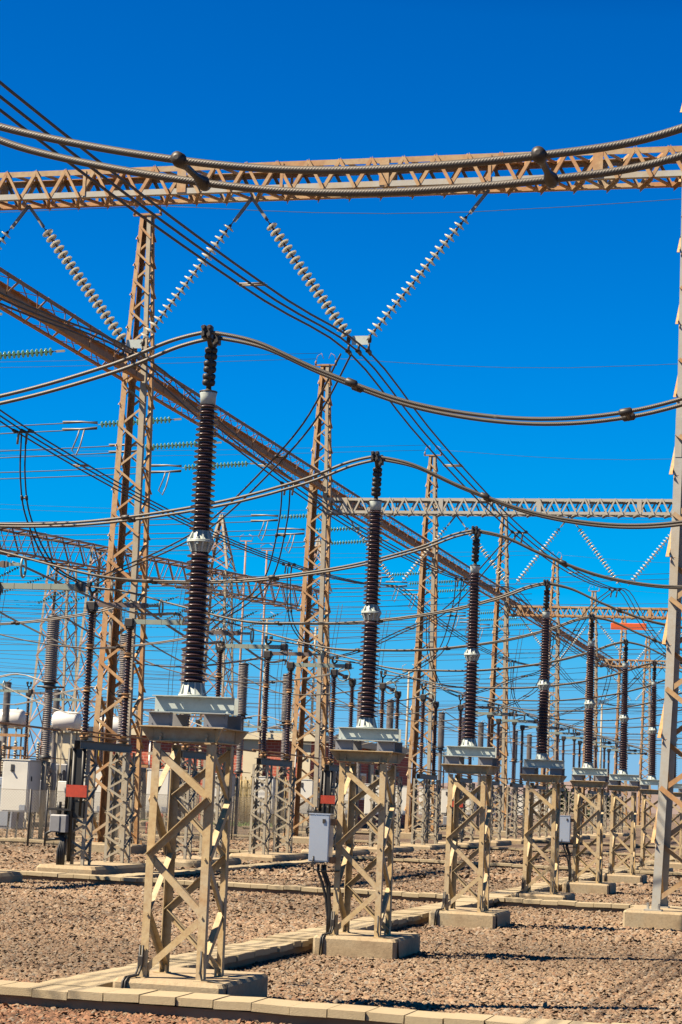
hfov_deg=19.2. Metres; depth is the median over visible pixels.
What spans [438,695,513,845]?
disconnector
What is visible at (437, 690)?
wire
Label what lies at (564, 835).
door
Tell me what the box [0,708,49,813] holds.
oil tank
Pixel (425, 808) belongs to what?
disconnector
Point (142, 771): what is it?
disconnector
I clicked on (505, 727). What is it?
lattice tower
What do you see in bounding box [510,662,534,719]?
dropper
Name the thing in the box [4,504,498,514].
shield wire
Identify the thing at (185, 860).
disconnector
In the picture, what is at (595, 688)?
lattice tower
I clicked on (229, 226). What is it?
insulator string
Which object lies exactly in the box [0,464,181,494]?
feeder line
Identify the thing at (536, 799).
circuit breaker
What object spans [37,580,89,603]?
insulator string
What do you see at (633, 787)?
post insulator
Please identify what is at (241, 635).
mast
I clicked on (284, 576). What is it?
twin conductor
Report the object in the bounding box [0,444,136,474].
feeder line
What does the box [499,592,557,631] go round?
lattice girder
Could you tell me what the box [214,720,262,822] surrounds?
disconnector
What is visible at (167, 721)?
post insulator
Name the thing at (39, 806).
junction cabinet
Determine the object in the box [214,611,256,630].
insulator string
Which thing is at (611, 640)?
insulator string
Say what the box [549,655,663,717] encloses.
dropper
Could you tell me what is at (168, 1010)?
path wall
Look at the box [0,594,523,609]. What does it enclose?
wire
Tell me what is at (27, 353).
insulator string
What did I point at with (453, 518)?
insulator string
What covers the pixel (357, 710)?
twin conductor
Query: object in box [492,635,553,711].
dropper
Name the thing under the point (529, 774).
post insulator
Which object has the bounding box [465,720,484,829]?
circuit breaker
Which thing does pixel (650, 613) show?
lattice beam
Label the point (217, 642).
twin conductor
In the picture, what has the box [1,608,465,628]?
feeder line
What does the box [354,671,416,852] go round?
disconnector
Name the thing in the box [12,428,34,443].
tee clamp
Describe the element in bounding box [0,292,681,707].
overhead conductor
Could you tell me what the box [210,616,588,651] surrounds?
twin conductor
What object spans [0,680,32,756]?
disconnector
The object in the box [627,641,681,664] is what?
twin conductor
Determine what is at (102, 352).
lattice girder
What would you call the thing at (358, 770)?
circuit breaker
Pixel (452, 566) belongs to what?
lattice girder
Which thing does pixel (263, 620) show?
insulator string
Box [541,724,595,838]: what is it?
disconnector
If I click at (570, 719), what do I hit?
twin conductor
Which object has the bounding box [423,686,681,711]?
twin conductor
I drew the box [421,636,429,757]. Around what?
dropper
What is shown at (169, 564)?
lattice girder
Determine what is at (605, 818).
disconnector
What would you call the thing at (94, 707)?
twin conductor
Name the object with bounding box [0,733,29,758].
pipe post
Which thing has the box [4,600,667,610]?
wire
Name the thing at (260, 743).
disconnector
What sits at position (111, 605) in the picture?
twin conductor
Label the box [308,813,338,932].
control box
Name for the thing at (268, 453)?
lattice girder
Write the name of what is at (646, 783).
post insulator
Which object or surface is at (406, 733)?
mast
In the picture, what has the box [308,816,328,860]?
door
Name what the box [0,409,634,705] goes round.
overhead conductor
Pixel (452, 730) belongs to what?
twin conductor
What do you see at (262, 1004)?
curb
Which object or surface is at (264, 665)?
mast
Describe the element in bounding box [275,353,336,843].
lattice tower
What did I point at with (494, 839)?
path wall
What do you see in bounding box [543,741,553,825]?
circuit breaker
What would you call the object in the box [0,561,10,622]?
dropper
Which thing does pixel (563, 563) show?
twin conductor
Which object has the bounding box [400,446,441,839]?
lattice tower
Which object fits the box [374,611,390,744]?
dropper
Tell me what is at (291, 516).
insulator string
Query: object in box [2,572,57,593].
insulator string
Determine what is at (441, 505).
lattice beam
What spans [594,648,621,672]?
lattice girder
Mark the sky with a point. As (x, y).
(594, 287)
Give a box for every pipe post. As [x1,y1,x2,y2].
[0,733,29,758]
[0,746,23,776]
[112,764,148,812]
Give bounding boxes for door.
[0,780,7,825]
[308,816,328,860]
[559,817,569,840]
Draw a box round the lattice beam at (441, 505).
[327,497,672,518]
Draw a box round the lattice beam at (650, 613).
[507,605,681,620]
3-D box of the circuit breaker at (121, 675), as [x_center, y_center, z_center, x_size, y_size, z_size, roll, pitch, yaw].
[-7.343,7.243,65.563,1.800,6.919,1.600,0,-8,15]
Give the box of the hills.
[417,780,679,813]
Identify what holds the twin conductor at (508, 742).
attached to the circuit breaker at (440, 739)
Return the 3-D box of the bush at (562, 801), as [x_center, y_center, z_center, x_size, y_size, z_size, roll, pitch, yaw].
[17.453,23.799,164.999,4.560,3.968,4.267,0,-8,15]
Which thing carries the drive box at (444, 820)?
attached to the disconnector at (463, 831)
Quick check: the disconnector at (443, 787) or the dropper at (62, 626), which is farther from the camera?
the disconnector at (443, 787)
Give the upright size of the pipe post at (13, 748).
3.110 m
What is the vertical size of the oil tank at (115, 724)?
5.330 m
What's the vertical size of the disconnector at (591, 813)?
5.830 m
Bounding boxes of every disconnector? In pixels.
[0,556,85,882]
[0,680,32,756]
[15,681,83,826]
[36,582,206,874]
[76,692,137,825]
[118,700,189,825]
[145,613,287,867]
[166,715,203,821]
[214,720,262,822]
[229,635,351,861]
[258,719,298,775]
[301,656,374,855]
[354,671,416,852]
[397,683,450,849]
[408,746,437,822]
[434,750,468,821]
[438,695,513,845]
[469,703,537,845]
[495,711,559,843]
[521,718,579,839]
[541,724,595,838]
[567,729,610,839]
[582,742,619,837]
[593,739,636,836]
[607,742,646,835]
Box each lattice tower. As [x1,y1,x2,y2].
[26,563,77,757]
[71,547,122,725]
[74,205,161,853]
[189,514,235,726]
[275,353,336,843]
[291,537,331,734]
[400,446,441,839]
[476,509,512,835]
[534,552,561,832]
[581,585,599,830]
[607,613,630,829]
[623,106,681,929]
[636,632,653,828]
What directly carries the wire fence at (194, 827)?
on the ground at (649, 832)
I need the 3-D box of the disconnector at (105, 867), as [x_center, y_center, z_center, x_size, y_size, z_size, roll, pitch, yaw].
[-3.967,4.652,42.233,2.300,5.830,6.500,0,-8,15]
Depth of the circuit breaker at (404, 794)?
107.66 m
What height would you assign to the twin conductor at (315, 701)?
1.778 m
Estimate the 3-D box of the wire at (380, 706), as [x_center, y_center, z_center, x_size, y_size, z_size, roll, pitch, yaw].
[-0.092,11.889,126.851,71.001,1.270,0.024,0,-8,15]
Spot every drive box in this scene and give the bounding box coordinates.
[45,748,86,864]
[305,770,332,833]
[440,782,460,829]
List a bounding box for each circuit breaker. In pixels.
[0,610,63,841]
[0,679,11,776]
[33,688,60,816]
[75,633,140,840]
[141,650,198,838]
[214,662,251,834]
[253,673,301,835]
[294,680,333,833]
[335,693,371,831]
[362,697,401,831]
[394,709,421,832]
[417,710,445,831]
[439,716,469,830]
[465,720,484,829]
[486,726,509,829]
[498,729,521,828]
[514,732,532,826]
[528,795,543,826]
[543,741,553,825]
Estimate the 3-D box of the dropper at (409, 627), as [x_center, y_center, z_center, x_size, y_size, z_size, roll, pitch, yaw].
[2.233,2.409,53.796,0.678,2.446,11.700,6,-9,-21]
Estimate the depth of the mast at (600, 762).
154.19 m
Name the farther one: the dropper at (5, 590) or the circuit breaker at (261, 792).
the dropper at (5, 590)
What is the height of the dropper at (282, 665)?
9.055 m
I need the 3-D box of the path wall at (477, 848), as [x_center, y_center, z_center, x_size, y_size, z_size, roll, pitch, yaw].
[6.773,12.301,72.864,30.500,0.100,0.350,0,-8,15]
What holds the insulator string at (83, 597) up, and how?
attached to the lattice tower at (91, 562)
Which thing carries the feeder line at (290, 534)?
attached to the insulator string at (334, 529)
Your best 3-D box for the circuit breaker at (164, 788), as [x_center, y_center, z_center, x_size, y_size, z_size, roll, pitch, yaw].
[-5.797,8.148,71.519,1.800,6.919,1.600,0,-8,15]
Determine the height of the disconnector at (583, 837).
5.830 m
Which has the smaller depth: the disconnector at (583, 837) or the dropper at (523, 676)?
the dropper at (523, 676)
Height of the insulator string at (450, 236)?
2.510 m
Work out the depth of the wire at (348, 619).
132.78 m
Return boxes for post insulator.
[113,324,267,996]
[313,451,419,959]
[429,526,510,928]
[511,579,574,900]
[562,613,615,894]
[602,639,646,883]
[635,661,672,871]
[669,714,681,869]
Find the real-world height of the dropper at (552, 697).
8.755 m
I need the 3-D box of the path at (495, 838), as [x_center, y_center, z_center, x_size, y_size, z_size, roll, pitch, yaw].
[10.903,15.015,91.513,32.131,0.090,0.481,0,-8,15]
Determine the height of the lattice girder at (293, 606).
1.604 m
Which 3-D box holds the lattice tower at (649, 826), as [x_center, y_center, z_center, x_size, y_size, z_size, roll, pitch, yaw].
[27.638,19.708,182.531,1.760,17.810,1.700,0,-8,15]
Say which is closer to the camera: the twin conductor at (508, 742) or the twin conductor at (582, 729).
the twin conductor at (582, 729)
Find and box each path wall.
[0,841,681,877]
[0,994,404,1023]
[23,875,625,912]
[143,832,649,857]
[209,903,493,969]
[242,827,678,849]
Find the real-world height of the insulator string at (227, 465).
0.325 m
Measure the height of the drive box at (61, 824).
2.442 m
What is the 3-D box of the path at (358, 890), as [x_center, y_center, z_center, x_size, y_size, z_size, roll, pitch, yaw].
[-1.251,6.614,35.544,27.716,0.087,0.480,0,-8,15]
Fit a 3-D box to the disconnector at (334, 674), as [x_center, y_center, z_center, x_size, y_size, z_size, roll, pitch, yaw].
[0.311,7.454,60.830,1.240,5.830,6.500,0,-8,15]
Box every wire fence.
[0,789,45,845]
[43,790,347,846]
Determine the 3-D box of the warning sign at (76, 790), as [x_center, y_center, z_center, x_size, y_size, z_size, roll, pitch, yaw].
[-5.170,5.451,39.340,0.430,0.235,0.018,0,-8,15]
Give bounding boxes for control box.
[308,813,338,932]
[559,815,575,880]
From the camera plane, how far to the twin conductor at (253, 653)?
49.70 m
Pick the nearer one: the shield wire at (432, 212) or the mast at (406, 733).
the shield wire at (432, 212)
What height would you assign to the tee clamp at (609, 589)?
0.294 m
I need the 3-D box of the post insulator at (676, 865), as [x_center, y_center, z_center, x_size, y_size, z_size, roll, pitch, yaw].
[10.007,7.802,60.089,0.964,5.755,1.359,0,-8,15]
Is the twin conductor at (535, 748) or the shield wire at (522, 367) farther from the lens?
the twin conductor at (535, 748)
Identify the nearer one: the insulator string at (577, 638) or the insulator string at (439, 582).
the insulator string at (439, 582)
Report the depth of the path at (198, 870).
44.45 m
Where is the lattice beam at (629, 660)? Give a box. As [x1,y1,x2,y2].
[597,659,681,668]
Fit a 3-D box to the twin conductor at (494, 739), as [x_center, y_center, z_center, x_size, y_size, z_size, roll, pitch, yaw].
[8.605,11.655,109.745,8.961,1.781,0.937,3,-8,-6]
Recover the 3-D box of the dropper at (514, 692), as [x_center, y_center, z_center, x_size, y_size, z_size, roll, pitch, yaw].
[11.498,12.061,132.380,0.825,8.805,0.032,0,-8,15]
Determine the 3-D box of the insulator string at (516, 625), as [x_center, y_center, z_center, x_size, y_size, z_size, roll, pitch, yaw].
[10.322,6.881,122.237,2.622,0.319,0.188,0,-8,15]
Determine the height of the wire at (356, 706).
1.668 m
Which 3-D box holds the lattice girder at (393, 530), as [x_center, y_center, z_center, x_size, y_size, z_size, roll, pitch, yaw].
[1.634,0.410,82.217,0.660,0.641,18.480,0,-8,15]
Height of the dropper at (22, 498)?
2.877 m
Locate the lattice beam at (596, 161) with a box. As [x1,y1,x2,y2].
[0,144,681,212]
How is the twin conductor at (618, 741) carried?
attached to the post insulator
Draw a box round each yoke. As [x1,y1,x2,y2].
[119,338,145,358]
[345,335,371,355]
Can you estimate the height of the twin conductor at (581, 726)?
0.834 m
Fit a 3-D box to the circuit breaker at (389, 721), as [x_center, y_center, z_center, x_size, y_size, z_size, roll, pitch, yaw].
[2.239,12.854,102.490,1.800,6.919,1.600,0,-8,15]
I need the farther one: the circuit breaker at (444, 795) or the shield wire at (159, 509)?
the circuit breaker at (444, 795)
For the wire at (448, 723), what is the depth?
175.49 m
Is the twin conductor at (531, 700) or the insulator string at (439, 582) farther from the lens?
the insulator string at (439, 582)
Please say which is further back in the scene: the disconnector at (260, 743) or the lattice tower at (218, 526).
the lattice tower at (218, 526)
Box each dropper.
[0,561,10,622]
[19,433,86,586]
[52,570,71,735]
[91,353,351,583]
[115,582,129,713]
[168,585,186,688]
[205,485,290,629]
[222,591,240,696]
[275,598,292,730]
[286,566,330,658]
[328,604,342,720]
[334,533,517,657]
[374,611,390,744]
[390,580,461,681]
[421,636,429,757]
[426,616,457,696]
[460,591,613,695]
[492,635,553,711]
[509,630,523,761]
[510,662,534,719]
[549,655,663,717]
[551,638,564,754]
[559,668,611,730]
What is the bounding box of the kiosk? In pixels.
[0,777,23,828]
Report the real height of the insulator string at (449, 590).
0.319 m
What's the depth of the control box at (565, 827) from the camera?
40.95 m
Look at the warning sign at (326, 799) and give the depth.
57.80 m
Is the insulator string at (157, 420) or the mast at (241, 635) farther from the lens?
the mast at (241, 635)
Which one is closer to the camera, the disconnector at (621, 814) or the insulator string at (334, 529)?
the insulator string at (334, 529)
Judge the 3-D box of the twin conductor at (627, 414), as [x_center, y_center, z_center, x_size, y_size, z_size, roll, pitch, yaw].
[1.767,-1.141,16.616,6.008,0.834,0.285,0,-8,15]
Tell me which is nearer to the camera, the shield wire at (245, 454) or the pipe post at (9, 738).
the pipe post at (9, 738)
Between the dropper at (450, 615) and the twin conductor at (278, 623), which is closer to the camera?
the twin conductor at (278, 623)
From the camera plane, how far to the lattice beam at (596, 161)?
33.49 m
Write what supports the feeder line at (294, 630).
hanging from the insulator string at (516, 625)
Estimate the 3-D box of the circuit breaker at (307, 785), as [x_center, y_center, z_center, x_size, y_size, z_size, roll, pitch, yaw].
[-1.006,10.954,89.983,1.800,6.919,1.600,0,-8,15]
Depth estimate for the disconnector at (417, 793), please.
150.62 m
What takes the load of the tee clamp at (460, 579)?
attached to the overhead conductor at (270, 466)
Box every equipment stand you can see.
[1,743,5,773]
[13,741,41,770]
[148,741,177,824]
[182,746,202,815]
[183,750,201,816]
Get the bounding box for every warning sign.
[66,785,86,797]
[320,795,334,803]
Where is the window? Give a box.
[359,773,365,799]
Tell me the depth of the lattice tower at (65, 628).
134.93 m
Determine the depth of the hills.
1164.30 m
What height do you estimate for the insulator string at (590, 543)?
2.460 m
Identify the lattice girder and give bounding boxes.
[0,267,143,381]
[0,528,115,572]
[97,548,227,593]
[136,366,325,491]
[209,571,330,613]
[318,479,434,556]
[427,547,506,600]
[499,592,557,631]
[551,624,596,655]
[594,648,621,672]
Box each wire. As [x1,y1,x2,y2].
[0,207,126,212]
[0,353,314,367]
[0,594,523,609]
[0,626,510,650]
[0,627,681,642]
[0,648,681,664]
[0,662,517,686]
[0,667,634,683]
[1,638,662,654]
[1,686,662,713]
[3,694,610,711]
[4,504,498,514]
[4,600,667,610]
[6,609,665,623]
[8,667,587,685]
[9,542,519,557]
[13,685,662,709]
[15,445,419,455]
[15,687,661,713]
[21,675,680,703]
[27,573,668,591]
[41,662,518,686]
[66,667,664,690]
[77,573,539,589]
[103,698,612,726]
[143,716,630,736]
[143,718,640,740]
[163,199,677,213]
[336,358,669,367]
[436,748,660,753]
[443,450,653,459]
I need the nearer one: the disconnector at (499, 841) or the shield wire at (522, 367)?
the shield wire at (522, 367)
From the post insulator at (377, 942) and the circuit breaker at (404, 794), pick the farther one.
the circuit breaker at (404, 794)
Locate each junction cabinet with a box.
[24,780,40,827]
[56,781,65,806]
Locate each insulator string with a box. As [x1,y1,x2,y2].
[0,205,28,249]
[0,348,64,359]
[0,564,23,577]
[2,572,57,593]
[28,205,125,343]
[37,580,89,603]
[67,584,114,603]
[97,417,181,427]
[140,197,251,343]
[144,441,221,449]
[184,461,256,469]
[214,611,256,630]
[238,612,282,630]
[251,197,351,340]
[278,513,334,518]
[316,526,366,531]
[330,539,388,544]
[346,514,393,580]
[367,190,489,339]
[392,571,441,576]
[402,515,456,581]
[410,580,456,584]
[426,589,467,593]
[456,515,507,582]
[468,611,503,614]
[480,617,520,621]
[492,623,532,626]
[516,516,569,581]
[519,616,551,660]
[560,621,590,657]
[570,516,620,585]
[595,619,628,662]
[628,535,669,585]
[635,628,663,662]
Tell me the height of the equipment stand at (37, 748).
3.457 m
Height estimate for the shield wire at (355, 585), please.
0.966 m
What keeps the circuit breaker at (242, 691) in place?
on the ground at (649, 832)
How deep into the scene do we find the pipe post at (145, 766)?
92.15 m
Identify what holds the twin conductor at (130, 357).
attached to the post insulator at (167, 721)
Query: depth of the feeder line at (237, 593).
106.10 m
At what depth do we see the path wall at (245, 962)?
21.67 m
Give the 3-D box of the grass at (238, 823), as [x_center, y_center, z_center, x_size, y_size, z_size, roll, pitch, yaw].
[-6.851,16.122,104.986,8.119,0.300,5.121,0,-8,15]
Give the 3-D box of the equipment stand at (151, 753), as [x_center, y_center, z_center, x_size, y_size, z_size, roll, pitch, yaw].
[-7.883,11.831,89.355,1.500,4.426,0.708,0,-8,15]
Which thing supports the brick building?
on the ground at (649, 832)
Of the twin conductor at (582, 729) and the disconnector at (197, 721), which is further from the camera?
the disconnector at (197, 721)
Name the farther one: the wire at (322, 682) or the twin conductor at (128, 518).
the wire at (322, 682)
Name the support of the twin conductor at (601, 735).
attached to the post insulator
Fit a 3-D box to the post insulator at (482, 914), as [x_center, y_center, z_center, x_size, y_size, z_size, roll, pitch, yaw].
[1.971,3.096,29.119,0.964,5.755,1.359,0,-8,15]
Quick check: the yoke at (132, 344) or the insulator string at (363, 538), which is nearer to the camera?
the yoke at (132, 344)
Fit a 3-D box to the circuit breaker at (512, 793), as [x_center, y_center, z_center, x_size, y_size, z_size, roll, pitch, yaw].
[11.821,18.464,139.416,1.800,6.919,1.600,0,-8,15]
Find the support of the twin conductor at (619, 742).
attached to the post insulator
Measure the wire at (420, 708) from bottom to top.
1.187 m
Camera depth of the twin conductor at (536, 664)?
48.77 m
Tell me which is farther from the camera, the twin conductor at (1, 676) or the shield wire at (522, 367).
the shield wire at (522, 367)
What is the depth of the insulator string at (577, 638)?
108.33 m
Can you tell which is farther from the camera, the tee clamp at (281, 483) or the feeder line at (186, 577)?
the feeder line at (186, 577)
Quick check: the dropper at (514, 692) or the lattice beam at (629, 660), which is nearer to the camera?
the dropper at (514, 692)
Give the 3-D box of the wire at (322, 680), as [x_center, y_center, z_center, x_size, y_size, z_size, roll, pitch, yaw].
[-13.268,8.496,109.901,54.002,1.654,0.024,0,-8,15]
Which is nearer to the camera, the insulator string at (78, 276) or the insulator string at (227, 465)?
the insulator string at (78, 276)
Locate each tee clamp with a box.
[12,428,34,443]
[280,481,299,494]
[282,563,296,572]
[455,577,467,586]
[510,530,527,542]
[608,588,620,597]
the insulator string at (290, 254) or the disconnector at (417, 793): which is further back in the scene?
the disconnector at (417, 793)
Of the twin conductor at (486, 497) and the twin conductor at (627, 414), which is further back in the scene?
the twin conductor at (486, 497)
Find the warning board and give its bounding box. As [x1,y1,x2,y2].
[611,617,646,629]
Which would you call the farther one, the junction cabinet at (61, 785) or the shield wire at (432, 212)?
the junction cabinet at (61, 785)
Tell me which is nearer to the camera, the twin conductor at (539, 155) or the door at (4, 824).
the twin conductor at (539, 155)
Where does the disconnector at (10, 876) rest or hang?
on the ground at (649, 832)
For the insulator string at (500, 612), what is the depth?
114.80 m
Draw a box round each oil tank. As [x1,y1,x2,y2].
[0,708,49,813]
[48,710,81,814]
[97,715,148,820]
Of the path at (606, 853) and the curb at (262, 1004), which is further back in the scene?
the path at (606, 853)
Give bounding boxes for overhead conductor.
[0,81,681,665]
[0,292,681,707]
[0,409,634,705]
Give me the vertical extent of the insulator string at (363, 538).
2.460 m
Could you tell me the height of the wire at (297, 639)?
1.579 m
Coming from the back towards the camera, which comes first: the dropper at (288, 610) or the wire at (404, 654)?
the wire at (404, 654)
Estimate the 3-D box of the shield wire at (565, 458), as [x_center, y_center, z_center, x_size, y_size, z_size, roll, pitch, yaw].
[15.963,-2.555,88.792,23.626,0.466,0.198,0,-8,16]
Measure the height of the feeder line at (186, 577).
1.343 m
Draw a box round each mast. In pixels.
[237,534,252,696]
[257,544,273,731]
[260,612,274,731]
[310,620,318,729]
[402,664,412,747]
[467,678,479,825]
[544,692,553,826]
[597,697,608,768]
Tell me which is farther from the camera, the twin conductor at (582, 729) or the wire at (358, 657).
the wire at (358, 657)
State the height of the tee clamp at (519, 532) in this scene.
0.294 m
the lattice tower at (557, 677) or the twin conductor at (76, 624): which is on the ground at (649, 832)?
the lattice tower at (557, 677)
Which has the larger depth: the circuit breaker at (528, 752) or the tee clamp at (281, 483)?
the circuit breaker at (528, 752)
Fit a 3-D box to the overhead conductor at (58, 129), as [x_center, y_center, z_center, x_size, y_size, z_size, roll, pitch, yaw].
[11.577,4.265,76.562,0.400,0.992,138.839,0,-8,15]
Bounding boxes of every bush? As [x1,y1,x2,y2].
[545,783,573,814]
[584,788,630,819]
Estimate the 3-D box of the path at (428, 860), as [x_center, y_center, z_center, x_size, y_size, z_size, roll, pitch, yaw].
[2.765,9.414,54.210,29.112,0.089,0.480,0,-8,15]
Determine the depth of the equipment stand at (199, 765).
103.27 m
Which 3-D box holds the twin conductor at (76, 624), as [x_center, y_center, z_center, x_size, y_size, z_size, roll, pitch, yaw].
[-4.068,4.235,60.905,8.959,1.778,0.933,3,-8,-6]
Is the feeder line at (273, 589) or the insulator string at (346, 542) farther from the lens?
the feeder line at (273, 589)
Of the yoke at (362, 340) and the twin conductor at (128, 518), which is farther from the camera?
the yoke at (362, 340)
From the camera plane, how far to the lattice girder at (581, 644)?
136.46 m
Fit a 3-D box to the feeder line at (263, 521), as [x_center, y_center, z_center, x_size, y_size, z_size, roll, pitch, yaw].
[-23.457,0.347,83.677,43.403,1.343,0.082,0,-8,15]
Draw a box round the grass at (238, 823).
[143,819,282,827]
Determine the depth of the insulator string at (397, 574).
96.46 m
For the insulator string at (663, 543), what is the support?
hanging from the lattice beam at (441, 505)
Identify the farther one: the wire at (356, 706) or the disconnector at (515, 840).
the wire at (356, 706)
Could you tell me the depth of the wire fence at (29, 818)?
55.36 m
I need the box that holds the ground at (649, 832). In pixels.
[0,806,680,1023]
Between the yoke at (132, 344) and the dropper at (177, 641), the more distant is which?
the dropper at (177, 641)
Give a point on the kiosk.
(11, 827)
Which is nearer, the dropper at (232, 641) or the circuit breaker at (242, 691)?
the circuit breaker at (242, 691)
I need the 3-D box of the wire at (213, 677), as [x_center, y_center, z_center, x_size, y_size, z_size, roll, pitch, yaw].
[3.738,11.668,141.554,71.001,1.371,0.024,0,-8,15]
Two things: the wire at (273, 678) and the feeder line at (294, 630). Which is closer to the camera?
the feeder line at (294, 630)
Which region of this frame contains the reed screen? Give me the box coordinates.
[238,776,288,825]
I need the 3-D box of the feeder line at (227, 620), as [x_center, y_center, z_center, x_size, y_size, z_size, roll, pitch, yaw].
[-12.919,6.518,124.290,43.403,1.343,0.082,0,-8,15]
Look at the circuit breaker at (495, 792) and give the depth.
133.42 m
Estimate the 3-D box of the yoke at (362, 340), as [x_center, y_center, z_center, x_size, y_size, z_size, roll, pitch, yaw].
[0.293,-2.746,33.062,0.430,0.327,0.300,0,-8,15]
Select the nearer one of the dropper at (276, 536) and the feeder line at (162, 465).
the dropper at (276, 536)
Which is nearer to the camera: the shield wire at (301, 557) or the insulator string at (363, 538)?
the insulator string at (363, 538)
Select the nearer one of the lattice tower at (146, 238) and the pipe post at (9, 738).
the lattice tower at (146, 238)
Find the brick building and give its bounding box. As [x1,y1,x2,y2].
[41,725,408,825]
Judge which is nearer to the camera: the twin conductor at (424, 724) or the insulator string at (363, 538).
the insulator string at (363, 538)
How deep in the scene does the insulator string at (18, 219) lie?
34.95 m
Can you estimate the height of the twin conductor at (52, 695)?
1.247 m
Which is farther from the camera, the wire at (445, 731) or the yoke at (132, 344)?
the wire at (445, 731)
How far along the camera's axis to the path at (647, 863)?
59.10 m
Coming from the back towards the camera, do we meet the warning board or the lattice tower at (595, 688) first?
the lattice tower at (595, 688)
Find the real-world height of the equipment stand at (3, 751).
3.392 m
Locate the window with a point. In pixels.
(363, 776)
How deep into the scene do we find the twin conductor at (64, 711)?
75.04 m
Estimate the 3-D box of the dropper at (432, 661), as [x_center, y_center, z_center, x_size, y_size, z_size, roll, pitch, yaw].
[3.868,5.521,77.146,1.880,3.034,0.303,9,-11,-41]
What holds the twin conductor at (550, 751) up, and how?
attached to the circuit breaker at (480, 744)
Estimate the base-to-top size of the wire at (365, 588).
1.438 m
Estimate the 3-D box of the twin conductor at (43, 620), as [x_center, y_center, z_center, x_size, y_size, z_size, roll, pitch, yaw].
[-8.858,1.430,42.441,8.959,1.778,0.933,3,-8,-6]
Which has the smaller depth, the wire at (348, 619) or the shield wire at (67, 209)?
the shield wire at (67, 209)
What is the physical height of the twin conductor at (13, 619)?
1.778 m
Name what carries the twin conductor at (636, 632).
attached to the post insulator at (577, 885)
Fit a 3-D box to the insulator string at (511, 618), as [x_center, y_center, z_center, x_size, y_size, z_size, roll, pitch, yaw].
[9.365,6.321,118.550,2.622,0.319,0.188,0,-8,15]
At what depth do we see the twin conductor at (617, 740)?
99.59 m
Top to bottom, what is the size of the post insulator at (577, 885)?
5.755 m
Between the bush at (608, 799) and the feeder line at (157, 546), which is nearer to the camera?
the feeder line at (157, 546)
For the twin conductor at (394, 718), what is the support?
attached to the circuit breaker at (261, 792)
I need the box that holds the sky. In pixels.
[0,0,681,791]
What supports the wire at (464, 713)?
attached to the mast at (547, 773)
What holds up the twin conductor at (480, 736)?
attached to the circuit breaker at (389, 721)
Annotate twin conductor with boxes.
[0,123,681,196]
[0,330,214,404]
[0,456,371,527]
[0,529,474,583]
[0,601,128,624]
[0,611,292,667]
[0,628,219,648]
[0,673,42,681]
[0,686,116,704]
[1,685,154,713]
[12,561,187,624]
[59,614,353,683]
[64,693,147,722]
[91,582,542,625]
[114,700,280,720]
[129,599,224,647]
[136,634,398,695]
[189,720,314,733]
[206,657,436,705]
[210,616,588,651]
[212,331,681,425]
[219,628,291,665]
[244,721,334,744]
[248,662,464,714]
[249,728,338,739]
[267,639,622,671]
[292,673,496,721]
[330,683,521,727]
[334,659,651,688]
[376,699,531,733]
[379,455,681,528]
[382,674,664,701]
[394,699,563,738]
[419,705,576,742]
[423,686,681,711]
[445,712,577,747]
[460,697,681,720]
[475,723,603,750]
[478,529,681,588]
[484,722,614,753]
[491,706,681,727]
[514,713,657,734]
[538,720,681,739]
[548,582,681,628]
[560,726,681,744]
[574,731,660,748]
[593,616,681,650]
[593,736,657,751]
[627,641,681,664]
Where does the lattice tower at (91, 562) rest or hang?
on the ground at (649, 832)
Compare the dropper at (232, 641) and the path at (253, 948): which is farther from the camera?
the dropper at (232, 641)
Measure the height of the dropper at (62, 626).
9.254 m
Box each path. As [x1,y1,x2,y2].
[0,838,681,874]
[0,869,681,908]
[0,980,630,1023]
[40,896,498,987]
[109,858,342,877]
[133,830,654,855]
[242,826,677,847]
[489,869,625,896]
[616,856,674,869]
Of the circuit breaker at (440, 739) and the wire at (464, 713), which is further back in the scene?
the wire at (464, 713)
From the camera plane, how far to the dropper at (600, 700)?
99.57 m
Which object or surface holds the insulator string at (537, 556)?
hanging from the lattice beam at (441, 505)
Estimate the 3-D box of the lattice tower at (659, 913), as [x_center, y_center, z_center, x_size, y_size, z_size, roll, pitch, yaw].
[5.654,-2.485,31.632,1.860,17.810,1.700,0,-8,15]
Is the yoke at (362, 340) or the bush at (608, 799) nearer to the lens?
the yoke at (362, 340)
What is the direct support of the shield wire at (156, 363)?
attached to the lattice tower at (312, 516)
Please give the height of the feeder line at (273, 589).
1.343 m
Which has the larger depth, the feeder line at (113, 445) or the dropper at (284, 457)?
the feeder line at (113, 445)
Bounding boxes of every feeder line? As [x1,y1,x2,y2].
[0,421,97,455]
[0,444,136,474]
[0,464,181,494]
[0,514,277,540]
[0,528,304,552]
[0,540,320,562]
[0,572,388,589]
[0,613,468,634]
[0,617,489,640]
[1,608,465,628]
[3,589,417,608]
[86,581,406,601]
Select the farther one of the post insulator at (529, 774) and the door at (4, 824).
the door at (4, 824)
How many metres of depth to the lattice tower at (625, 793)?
164.00 m
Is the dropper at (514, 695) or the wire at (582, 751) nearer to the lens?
the dropper at (514, 695)
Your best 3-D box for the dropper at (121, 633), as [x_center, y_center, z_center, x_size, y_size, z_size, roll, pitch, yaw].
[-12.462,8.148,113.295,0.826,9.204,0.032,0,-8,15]
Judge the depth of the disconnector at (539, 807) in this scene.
95.76 m
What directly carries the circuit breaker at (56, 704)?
on the ground at (649, 832)
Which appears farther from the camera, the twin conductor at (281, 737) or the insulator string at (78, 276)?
the twin conductor at (281, 737)
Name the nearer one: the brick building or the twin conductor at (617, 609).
the twin conductor at (617, 609)
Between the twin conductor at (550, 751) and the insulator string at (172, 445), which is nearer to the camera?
the insulator string at (172, 445)

